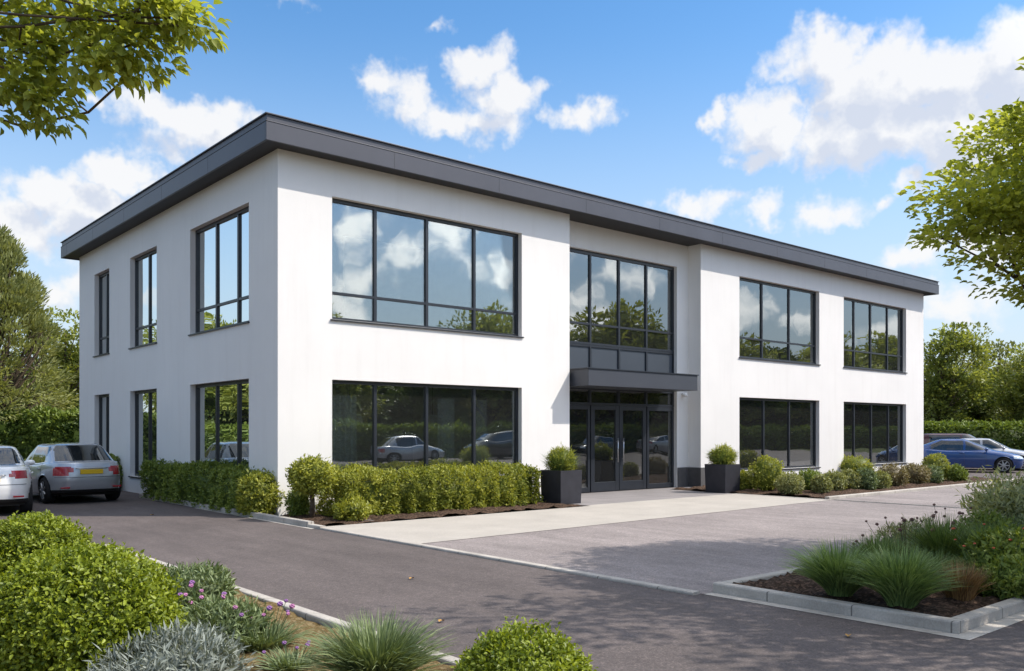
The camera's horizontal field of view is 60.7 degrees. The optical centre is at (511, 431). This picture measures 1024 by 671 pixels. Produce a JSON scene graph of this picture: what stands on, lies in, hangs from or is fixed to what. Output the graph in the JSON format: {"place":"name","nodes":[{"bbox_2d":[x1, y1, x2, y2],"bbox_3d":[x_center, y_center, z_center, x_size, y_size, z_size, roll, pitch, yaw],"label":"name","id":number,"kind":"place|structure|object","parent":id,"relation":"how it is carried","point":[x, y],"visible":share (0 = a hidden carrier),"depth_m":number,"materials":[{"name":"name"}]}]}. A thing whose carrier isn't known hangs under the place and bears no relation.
{"place":"outdoors","nodes":[
{"label":"outdoors","id":0,"kind":"place"},
{"bbox_2d":[0,468,1023,670],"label":"road","id":1,"kind":"structure","parent":0,"point":[612,625],"depth_m":8.93,"materials":[{"name":"grey asphalt"}]},
{"bbox_2d":[0,445,34,512],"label":"parked car","id":2,"kind":"object","parent":1,"relation":"on","point":[16,488],"visible":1,"depth_m":18.27,"materials":[{"name":"white paint"}]},
{"bbox_2d":[0,223,78,423],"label":"broadleaf tree","id":3,"kind":"object","parent":1,"relation":"on","point":[21,296],"visible":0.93,"depth_m":35.84,"materials":[{"name":"green plant"}]},
{"bbox_2d":[0,405,78,460],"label":"tall hedge","id":4,"kind":"object","parent":1,"relation":"on","point":[25,433],"visible":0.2,"depth_m":34.30,"materials":[{"name":"green plant"}]},
{"bbox_2d":[2,349,78,420],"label":"broadleaf tree","id":5,"kind":"object","parent":1,"relation":"on","point":[24,397],"visible":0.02,"depth_m":42.22,"materials":[{"name":"green plant"}]},
{"bbox_2d":[4,301,78,409],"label":"broadleaf tree","id":6,"kind":"object","parent":1,"relation":"on","point":[68,356],"visible":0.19,"depth_m":43.92,"materials":[{"name":"green plant"}]},
{"bbox_2d":[24,443,120,502],"bbox_3d":[-11.668,1.022,22.716,2.100,1.456,4.428,0,0,-44],"label":"parked car","id":7,"kind":"object","parent":1,"relation":"on","point":[67,469],"visible":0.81,"depth_m":21.27,"materials":[{"name":"silver metal"}]},
{"bbox_2d":[109,453,122,487],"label":"shrub","id":8,"kind":"object","parent":1,"relation":"on","point":[114,457],"visible":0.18,"depth_m":25.75,"materials":[{"name":"green plant"}]},
{"bbox_2d":[139,493,313,526],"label":"kerb","id":9,"kind":"structure","parent":1,"relation":"on","point":[283,519],"depth_m":17.45,"materials":[{"name":"concrete"}]},
{"bbox_2d":[196,508,314,528],"bbox_3d":[-5.372,1.746,17.752,0.095,0.001,5.600,0,0,-41],"label":"channel","id":10,"kind":"object","parent":1,"relation":"on","point":[257,518],"visible":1,"depth_m":17.28,"materials":[{"name":"concrete"}]},
{"bbox_2d":[105,544,460,664],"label":"kerb","id":11,"kind":"structure","parent":1,"relation":"on","point":[309,614],"depth_m":7.99,"materials":[{"name":"concrete"}]},
{"bbox_2d":[137,557,458,670],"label":"planting bed","id":12,"kind":"object","parent":1,"relation":"on","point":[292,617],"visible":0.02,"depth_m":7.28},
{"bbox_2d":[0,509,93,573],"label":"box ball","id":13,"kind":"object","parent":12,"relation":"on","point":[26,534],"visible":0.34,"depth_m":8.91,"materials":[{"name":"green plant"}]},
{"bbox_2d":[0,535,189,670],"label":"box ball","id":14,"kind":"object","parent":12,"relation":"on","point":[62,608],"visible":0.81,"depth_m":5.79,"materials":[{"name":"green plant"}]},
{"bbox_2d":[0,0,231,145],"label":"broadleaf tree","id":15,"kind":"object","parent":12,"relation":"on","point":[139,26],"visible":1,"depth_m":5.48,"materials":[{"name":"green plant"}]},
{"bbox_2d":[81,615,261,670],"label":"shrub","id":16,"kind":"object","parent":12,"relation":"on","point":[173,652],"visible":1,"depth_m":5.70,"materials":[{"name":"silver plant"}]},
{"bbox_2d":[160,557,240,613],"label":"shrub","id":17,"kind":"object","parent":12,"relation":"on","point":[216,580],"visible":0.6,"depth_m":8.37,"materials":[{"name":"green plant"}]},
{"bbox_2d":[177,580,271,618],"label":"flowering plant","id":18,"kind":"object","parent":12,"relation":"on","point":[191,583],"visible":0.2,"depth_m":7.50,"materials":[{"name":"purple plant"}]},
{"bbox_2d":[179,591,276,649],"bbox_3d":[-2.292,1.526,6.957,0.845,0.519,0.828,0,0,0],"label":"shrub","id":19,"kind":"object","parent":12,"relation":"on","point":[215,612],"visible":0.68,"depth_m":6.88,"materials":[{"name":"green plant"}]},
{"bbox_2d":[227,599,315,651],"bbox_3d":[-1.948,1.530,6.856,0.850,0.343,0.824,0,0,-41],"label":"flowering plant","id":20,"kind":"object","parent":12,"relation":"on","point":[278,636],"visible":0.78,"depth_m":6.82,"materials":[{"name":"green plant"}]},
{"bbox_2d":[251,640,327,670],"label":"flowering plant","id":21,"kind":"object","parent":12,"relation":"on","point":[281,661],"visible":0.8,"depth_m":6.23,"materials":[{"name":"green plant"}]},
{"bbox_2d":[285,606,460,670],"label":"grass clump","id":22,"kind":"object","parent":12,"relation":"on","point":[388,647],"visible":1,"depth_m":5.63,"materials":[{"name":"green plant"}]},
{"bbox_2d":[451,615,597,670],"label":"box ball","id":23,"kind":"object","parent":12,"relation":"on","point":[505,650],"visible":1,"depth_m":5.09,"materials":[{"name":"green plant"}]},
{"bbox_2d":[308,524,325,528],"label":"kerb","id":24,"kind":"structure","parent":1,"relation":"on","point":[316,526],"depth_m":15.69,"materials":[{"name":"concrete"}]},
{"bbox_2d":[281,502,580,524],"bbox_3d":[-1.664,1.713,19.046,6.970,0.107,2.440,0,0,-41],"label":"planting bed","id":25,"kind":"object","parent":1,"relation":"on","point":[319,519],"visible":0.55,"depth_m":17.95,"materials":[{"name":"brown soil"}]},
{"bbox_2d":[283,489,309,515],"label":"shrub","id":26,"kind":"object","parent":25,"relation":"on","point":[298,505],"visible":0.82,"depth_m":17.63,"materials":[{"name":"green plant"}]},
{"bbox_2d":[284,453,339,517],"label":"standard shrub","id":27,"kind":"object","parent":25,"relation":"on","point":[308,476],"visible":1,"depth_m":17.06,"materials":[{"name":"green plant"}]},
{"bbox_2d":[332,493,372,520],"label":"shrub","id":28,"kind":"object","parent":25,"relation":"on","point":[352,509],"visible":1,"depth_m":16.95,"materials":[{"name":"green plant"}]},
{"bbox_2d":[315,458,545,516],"bbox_3d":[-1.640,1.194,19.378,5.701,1.155,1.564,0,0,-41],"label":"hedge","id":29,"kind":"object","parent":25,"relation":"on","point":[409,489],"visible":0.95,"depth_m":18.82,"materials":[{"name":"green plant"}]},
{"bbox_2d":[60,112,938,515],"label":"office building","id":30,"kind":"structure","parent":1,"relation":"on","point":[258,292],"depth_m":24.61,"materials":[{"name":"white paint"}]},
{"bbox_2d":[93,271,109,356],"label":"window","id":31,"kind":"structure","parent":30,"relation":"in","point":[103,278],"depth_m":27.69,"materials":[{"name":"clear glass"}]},
{"bbox_2d":[99,394,108,453],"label":"window","id":32,"kind":"structure","parent":30,"relation":"in","point":[103,399],"depth_m":27.69,"materials":[{"name":"clear glass"}]},
{"bbox_2d":[128,249,156,349],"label":"window","id":33,"kind":"structure","parent":30,"relation":"in","point":[146,264],"depth_m":24.66,"materials":[{"name":"clear glass"}]},
{"bbox_2d":[128,389,156,478],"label":"window","id":34,"kind":"structure","parent":30,"relation":"in","point":[146,400],"depth_m":24.73,"materials":[{"name":"clear glass"}]},
{"bbox_2d":[188,206,249,335],"bbox_3d":[-6.784,-3.672,20.407,0.275,2.635,3.530,0,0,-41],"label":"window","id":35,"kind":"structure","parent":30,"relation":"in","point":[222,246],"depth_m":20.53,"materials":[{"name":"clear glass"}]},
{"bbox_2d":[196,379,248,476],"bbox_3d":[-6.784,0.088,20.407,0.275,2.475,3.530,0,0,-41],"label":"window","id":36,"kind":"structure","parent":30,"relation":"in","point":[222,408],"depth_m":20.53,"materials":[{"name":"clear glass"}]},
{"bbox_2d":[332,395,356,481],"bbox_3d":[-3.812,0.450,19.563,0.700,2.500,0.120,0,0,-41],"label":"curtain","id":37,"kind":"object","parent":30,"relation":"hanging from","point":[344,430],"visible":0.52,"depth_m":19.58,"materials":[{"name":"fabric"}]},
{"bbox_2d":[332,380,517,492],"bbox_3d":[-1.868,0.108,20.613,5.500,2.435,0.275,0,0,-41],"label":"window","id":38,"kind":"structure","parent":30,"relation":"in","point":[507,449],"depth_m":21.53,"materials":[{"name":"black glass"}]},
{"bbox_2d":[330,198,523,337],"bbox_3d":[-1.868,-3.712,20.613,5.500,2.675,0.275,0,0,-41],"label":"window","id":39,"kind":"structure","parent":30,"relation":"in","point":[498,249],"depth_m":21.73,"materials":[{"name":"black glass"}]},
{"bbox_2d":[437,398,453,477],"bbox_3d":[-1.629,0.450,21.433,0.450,2.500,0.120,0,0,-41],"label":"curtain","id":40,"kind":"object","parent":30,"relation":"hanging from","point":[445,430],"visible":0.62,"depth_m":21.41,"materials":[{"name":"fabric"}]},
{"bbox_2d":[590,405,618,491],"bbox_3d":[2.692,0.495,25.197,1.170,2.480,0.145,0,0,-41],"label":"door","id":41,"kind":"structure","parent":30,"relation":"in","point":[604,419],"depth_m":25.23,"materials":[{"name":"black glass"}]},
{"bbox_2d":[570,248,673,352],"bbox_3d":[3.114,-3.775,25.618,5.000,2.650,0.095,0,0,-41],"label":"window","id":42,"kind":"structure","parent":30,"relation":"in","point":[615,301],"depth_m":25.71,"materials":[{"name":"clear glass"}]},
{"bbox_2d":[570,387,673,406],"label":"window","id":43,"kind":"structure","parent":30,"relation":"in","point":[579,396],"depth_m":25.67,"materials":[{"name":"black glass"}]},
{"bbox_2d":[619,406,645,489],"bbox_3d":[3.603,0.495,25.978,1.190,2.480,0.145,0,0,-41],"label":"door","id":44,"kind":"structure","parent":30,"relation":"in","point":[632,419],"depth_m":26.02,"materials":[{"name":"black glass"}]},
{"bbox_2d":[739,277,820,365],"bbox_3d":[9.197,-3.712,30.092,4.980,2.675,0.275,0,0,-41],"label":"window","id":45,"kind":"structure","parent":30,"relation":"in","point":[777,323],"depth_m":30.18,"materials":[{"name":"clear glass"}]},
{"bbox_2d":[739,397,820,470],"bbox_3d":[9.197,0.108,30.092,4.980,2.435,0.275,0,0,-41],"label":"window","id":46,"kind":"structure","parent":30,"relation":"in","point":[783,429],"depth_m":30.26,"materials":[{"name":"black glass"}]},
{"bbox_2d":[844,402,904,464],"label":"window","id":47,"kind":"structure","parent":30,"relation":"in","point":[873,431],"depth_m":34.68,"materials":[{"name":"black glass"}]},
{"bbox_2d":[843,298,907,373],"bbox_3d":[14.270,-3.712,34.438,5.100,2.675,0.275,0,0,-41],"label":"window","id":48,"kind":"structure","parent":30,"relation":"in","point":[873,333],"depth_m":34.57,"materials":[{"name":"clear glass"}]},
{"bbox_2d":[320,527,699,594],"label":"kerb","id":49,"kind":"structure","parent":1,"relation":"on","point":[616,579],"depth_m":11.27,"materials":[{"name":"concrete"}]},
{"bbox_2d":[721,557,851,582],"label":"kerb","id":50,"kind":"structure","parent":1,"relation":"on","point":[766,576],"depth_m":9.88,"materials":[{"name":"concrete"}]},
{"bbox_2d":[706,592,956,636],"bbox_3d":[2.958,1.746,8.429,0.155,0.001,2.800,0,0,-41],"label":"channel","id":51,"kind":"object","parent":1,"relation":"on","point":[942,633],"visible":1,"depth_m":8.28,"materials":[{"name":"concrete"}]},
{"bbox_2d":[713,581,963,633],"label":"kerb","id":52,"kind":"structure","parent":1,"relation":"on","point":[927,621],"depth_m":8.32,"materials":[{"name":"concrete"}]},
{"bbox_2d":[672,477,1004,497],"bbox_3d":[11.251,1.681,28.432,12.780,0.206,4.990,0,0,-41],"label":"planting bed","id":53,"kind":"object","parent":1,"relation":"on","point":[834,492],"visible":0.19,"depth_m":24.78,"materials":[{"name":"brown soil"}]},
{"bbox_2d":[740,469,753,489],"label":"shrub","id":54,"kind":"object","parent":53,"relation":"on","point":[745,483],"visible":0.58,"depth_m":25.04,"materials":[{"name":"green plant"}]},
{"bbox_2d":[747,455,789,490],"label":"shrub","id":55,"kind":"object","parent":53,"relation":"on","point":[765,471],"visible":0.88,"depth_m":24.58,"materials":[{"name":"green plant"}]},
{"bbox_2d":[773,470,805,495],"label":"shrub","id":56,"kind":"object","parent":53,"relation":"on","point":[791,483],"visible":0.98,"depth_m":23.57,"materials":[{"name":"green plant"}]},
{"bbox_2d":[798,466,821,489],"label":"shrub","id":57,"kind":"object","parent":53,"relation":"on","point":[808,474],"visible":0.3,"depth_m":24.84,"materials":[{"name":"green plant"}]},
{"bbox_2d":[810,473,833,492],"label":"shrub","id":58,"kind":"object","parent":53,"relation":"on","point":[821,483],"visible":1,"depth_m":24.06,"materials":[{"name":"green plant"}]},
{"bbox_2d":[823,468,848,490],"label":"shrub","id":59,"kind":"object","parent":53,"relation":"on","point":[838,480],"visible":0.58,"depth_m":24.53,"materials":[{"name":"green plant"}]},
{"bbox_2d":[840,467,864,489],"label":"shrub","id":60,"kind":"object","parent":53,"relation":"on","point":[853,479],"visible":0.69,"depth_m":25.06,"materials":[{"name":"green plant"}]},
{"bbox_2d":[839,454,876,471],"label":"shrub","id":61,"kind":"object","parent":53,"relation":"on","point":[856,463],"visible":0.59,"depth_m":32.38,"materials":[{"name":"green plant"}]},
{"bbox_2d":[855,467,879,489],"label":"shrub","id":62,"kind":"object","parent":53,"relation":"on","point":[870,481],"visible":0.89,"depth_m":25.07,"materials":[{"name":"green plant"}]},
{"bbox_2d":[873,470,891,488],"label":"shrub","id":63,"kind":"object","parent":53,"relation":"on","point":[885,480],"visible":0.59,"depth_m":25.59,"materials":[{"name":"green plant"}]},
{"bbox_2d":[877,461,910,485],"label":"shrub","id":64,"kind":"object","parent":53,"relation":"on","point":[898,475],"visible":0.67,"depth_m":26.48,"materials":[{"name":"brown plant"}]},
{"bbox_2d":[903,462,931,483],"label":"shrub","id":65,"kind":"object","parent":53,"relation":"on","point":[919,474],"visible":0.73,"depth_m":27.74,"materials":[{"name":"brown plant"}]},
{"bbox_2d":[924,464,945,482],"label":"shrub","id":66,"kind":"object","parent":53,"relation":"on","point":[937,476],"visible":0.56,"depth_m":28.09,"materials":[{"name":"green plant"}]},
{"bbox_2d":[920,452,951,479],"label":"shrub","id":67,"kind":"object","parent":53,"relation":"on","point":[938,460],"visible":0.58,"depth_m":29.54,"materials":[{"name":"green plant"}]},
{"bbox_2d":[945,463,969,481],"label":"shrub","id":68,"kind":"object","parent":53,"relation":"on","point":[956,472],"visible":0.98,"depth_m":29.17,"materials":[{"name":"green plant"}]},
{"bbox_2d":[732,566,1008,617],"bbox_3d":[8.460,1.643,13.169,14.080,0.200,2.320,0,0,-41],"label":"planting bed","id":69,"kind":"object","parent":1,"relation":"on","point":[939,603],"visible":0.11,"depth_m":8.73,"materials":[{"name":"brown soil"}]},
{"bbox_2d":[776,535,895,596],"bbox_3d":[3.316,1.348,8.853,1.312,0.624,1.286,0,0,9],"label":"grass clump","id":70,"kind":"object","parent":69,"relation":"on","point":[823,569],"visible":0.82,"depth_m":8.72,"materials":[{"name":"green plant"}]},
{"bbox_2d":[840,528,924,560],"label":"grass clump","id":71,"kind":"object","parent":69,"relation":"on","point":[873,545],"visible":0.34,"depth_m":10.00,"materials":[{"name":"green plant"}]},
{"bbox_2d":[837,538,968,608],"bbox_3d":[3.691,1.331,8.269,1.222,0.658,1.221,0,0,33],"label":"grass clump","id":72,"kind":"object","parent":69,"relation":"on","point":[906,581],"visible":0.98,"depth_m":8.12,"materials":[{"name":"green plant"}]},
{"bbox_2d":[847,511,961,559],"bbox_3d":[4.804,1.305,10.589,1.573,0.714,1.500,0,0,30],"label":"flowering plant","id":73,"kind":"object","parent":69,"relation":"on","point":[912,519],"visible":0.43,"depth_m":10.44,"materials":[{"name":"green plant"}]},
{"bbox_2d":[868,513,944,550],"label":"shrub","id":74,"kind":"object","parent":69,"relation":"on","point":[892,528],"visible":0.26,"depth_m":12.05,"materials":[{"name":"green plant"}]},
{"bbox_2d":[909,548,971,583],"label":"grass clump","id":75,"kind":"object","parent":69,"relation":"on","point":[942,555],"visible":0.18,"depth_m":9.34,"materials":[{"name":"green plant"}]},
{"bbox_2d":[894,511,996,562],"bbox_3d":[5.114,1.289,10.338,1.193,0.743,1.175,0,0,28],"label":"grass clump","id":76,"kind":"object","parent":69,"relation":"on","point":[936,538],"visible":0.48,"depth_m":10.22,"materials":[{"name":"green plant"}]},
{"bbox_2d":[931,556,995,601],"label":"grass clump","id":77,"kind":"object","parent":69,"relation":"on","point":[974,583],"visible":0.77,"depth_m":8.48,"materials":[{"name":"brown plant"}]},
{"bbox_2d":[935,523,1023,595],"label":"flowering plant","id":78,"kind":"object","parent":69,"relation":"on","point":[989,577],"visible":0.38,"depth_m":8.89,"materials":[{"name":"green plant"}]},
{"bbox_2d":[940,516,1021,561],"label":"grass clump","id":79,"kind":"object","parent":69,"relation":"on","point":[962,537],"visible":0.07,"depth_m":9.85,"materials":[{"name":"green plant"}]},
{"bbox_2d":[953,465,1023,522],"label":"shrub","id":80,"kind":"object","parent":69,"relation":"on","point":[1007,498],"visible":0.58,"depth_m":12.73,"materials":[{"name":"green plant"}]},
{"bbox_2d":[954,508,1023,539],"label":"shrub","id":81,"kind":"object","parent":69,"relation":"on","point":[991,518],"visible":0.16,"depth_m":11.37,"materials":[{"name":"green plant"}]},
{"bbox_2d":[958,522,1023,568],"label":"shrub","id":82,"kind":"object","parent":69,"relation":"on","point":[1001,544],"visible":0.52,"depth_m":9.28,"materials":[{"name":"green plant"}]},
{"bbox_2d":[975,549,1023,599],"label":"shrub","id":83,"kind":"object","parent":69,"relation":"on","point":[1012,589],"visible":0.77,"depth_m":8.70,"materials":[{"name":"green plant"}]},
{"bbox_2d":[1003,513,1023,529],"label":"shrub","id":84,"kind":"object","parent":69,"relation":"on","point":[1020,520],"visible":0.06,"depth_m":11.84,"materials":[{"name":"green plant"}]},
{"bbox_2d":[834,499,964,508],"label":"kerb","id":85,"kind":"structure","parent":1,"relation":"on","point":[899,503],"depth_m":20.80,"materials":[{"name":"concrete"}]},
{"bbox_2d":[825,478,1018,499],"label":"kerb","id":86,"kind":"structure","parent":1,"relation":"on","point":[891,491],"depth_m":24.80,"materials":[{"name":"concrete"}]},
{"bbox_2d":[924,433,975,443],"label":"parked car","id":87,"kind":"object","parent":1,"relation":"on","point":[929,437],"visible":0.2,"depth_m":42.56,"materials":[{"name":"paint"}]},
{"bbox_2d":[924,321,997,421],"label":"broadleaf tree","id":88,"kind":"object","parent":1,"relation":"on","point":[944,393],"visible":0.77,"depth_m":52.30,"materials":[{"name":"green plant"}]},
{"bbox_2d":[924,418,1023,449],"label":"tall hedge","id":89,"kind":"object","parent":1,"relation":"on","point":[1008,433],"visible":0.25,"depth_m":46.42,"materials":[{"name":"green plant"}]},
{"bbox_2d":[924,438,1023,472],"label":"parked car","id":90,"kind":"object","parent":1,"relation":"on","point":[965,453],"visible":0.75,"depth_m":36.94,"materials":[{"name":"blue paint"}]},
{"bbox_2d":[947,369,1002,422],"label":"broadleaf tree","id":91,"kind":"object","parent":1,"relation":"on","point":[974,412],"visible":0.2,"depth_m":56.02,"materials":[{"name":"green plant"}]},
{"bbox_2d":[951,596,1023,631],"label":"kerb","id":92,"kind":"structure","parent":1,"relation":"on","point":[979,617],"depth_m":8.04,"materials":[{"name":"concrete"}]},
{"bbox_2d":[952,611,1023,639],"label":"channel","id":93,"kind":"object","parent":1,"relation":"on","point":[991,627],"visible":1,"depth_m":7.77,"materials":[{"name":"concrete"}]},
{"bbox_2d":[952,321,1023,420],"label":"broadleaf tree","id":94,"kind":"object","parent":1,"relation":"on","point":[1000,349],"visible":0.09,"depth_m":61.95,"materials":[{"name":"green plant"}]},
{"bbox_2d":[958,438,1023,470],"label":"parked car","id":95,"kind":"object","parent":1,"relation":"on","point":[991,444],"visible":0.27,"depth_m":39.06,"materials":[{"name":"silver metal"}]},
{"bbox_2d":[980,342,1023,421],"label":"broadleaf tree","id":96,"kind":"object","parent":1,"relation":"on","point":[1009,394],"visible":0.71,"depth_m":52.95,"materials":[{"name":"green plant"}]},
{"bbox_2d":[1007,391,1023,419],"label":"broadleaf tree","id":97,"kind":"object","parent":1,"relation":"on","point":[1016,411],"visible":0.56,"depth_m":52.59,"materials":[{"name":"green plant"}]},
{"bbox_2d":[0,0,1023,393],"label":"sky","id":98,"kind":"structure","parent":0,"point":[803,123],"materials":[{"name":"blue"}]},
{"bbox_2d":[326,494,825,543],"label":"path","id":99,"kind":"structure","parent":0,"point":[428,530],"depth_m":17.40,"materials":[{"name":"concrete"}]},
{"bbox_2d":[577,487,732,504],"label":"paving","id":100,"kind":"structure","parent":0,"point":[623,496],"depth_m":23.64,"materials":[{"name":"grey concrete"}]},
{"bbox_2d":[540,445,581,503],"bbox_3d":[1.181,0.983,21.127,1.122,1.510,1.129,0,0,-41],"label":"planter","id":101,"kind":"object","parent":100,"relation":"on","point":[561,480],"visible":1,"depth_m":20.90,"materials":[{"name":"metal"}]},
{"bbox_2d":[705,443,740,492],"bbox_3d":[5.992,1.004,24.945,1.153,1.469,1.102,0,0,-41],"label":"planter","id":102,"kind":"object","parent":100,"relation":"on","point":[722,472],"visible":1,"depth_m":24.70,"materials":[{"name":"metal"}]},
{"bbox_2d":[425,500,971,593],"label":"forecourt","id":103,"kind":"structure","parent":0,"point":[702,553],"depth_m":13.82,"materials":[{"name":"concrete"}]},
{"bbox_2d":[833,482,1017,506],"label":"forecourt","id":104,"kind":"structure","parent":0,"point":[947,497],"depth_m":22.98,"materials":[{"name":"concrete"}]},
{"bbox_2d":[897,97,1023,309],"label":"broadleaf tree","id":105,"kind":"object","parent":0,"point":[993,206],"visible":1,"depth_m":11.21,"materials":[{"name":"green plant"}]},
{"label":"planting bed","id":106,"kind":"structure","parent":0,"visible":0},
{"bbox_2d":[137,458,261,513],"bbox_3d":[-7.420,1.191,20.623,1.030,1.142,6.398,0,0,-41],"label":"hedge","id":107,"kind":"object","parent":106,"relation":"on","point":[201,482],"visible":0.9,"depth_m":20.16,"materials":[{"name":"green plant"}]},
{"bbox_2d":[234,467,285,516],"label":"shrub","id":108,"kind":"object","parent":106,"relation":"on","point":[257,489],"visible":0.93,"depth_m":17.80,"materials":[{"name":"green plant"}]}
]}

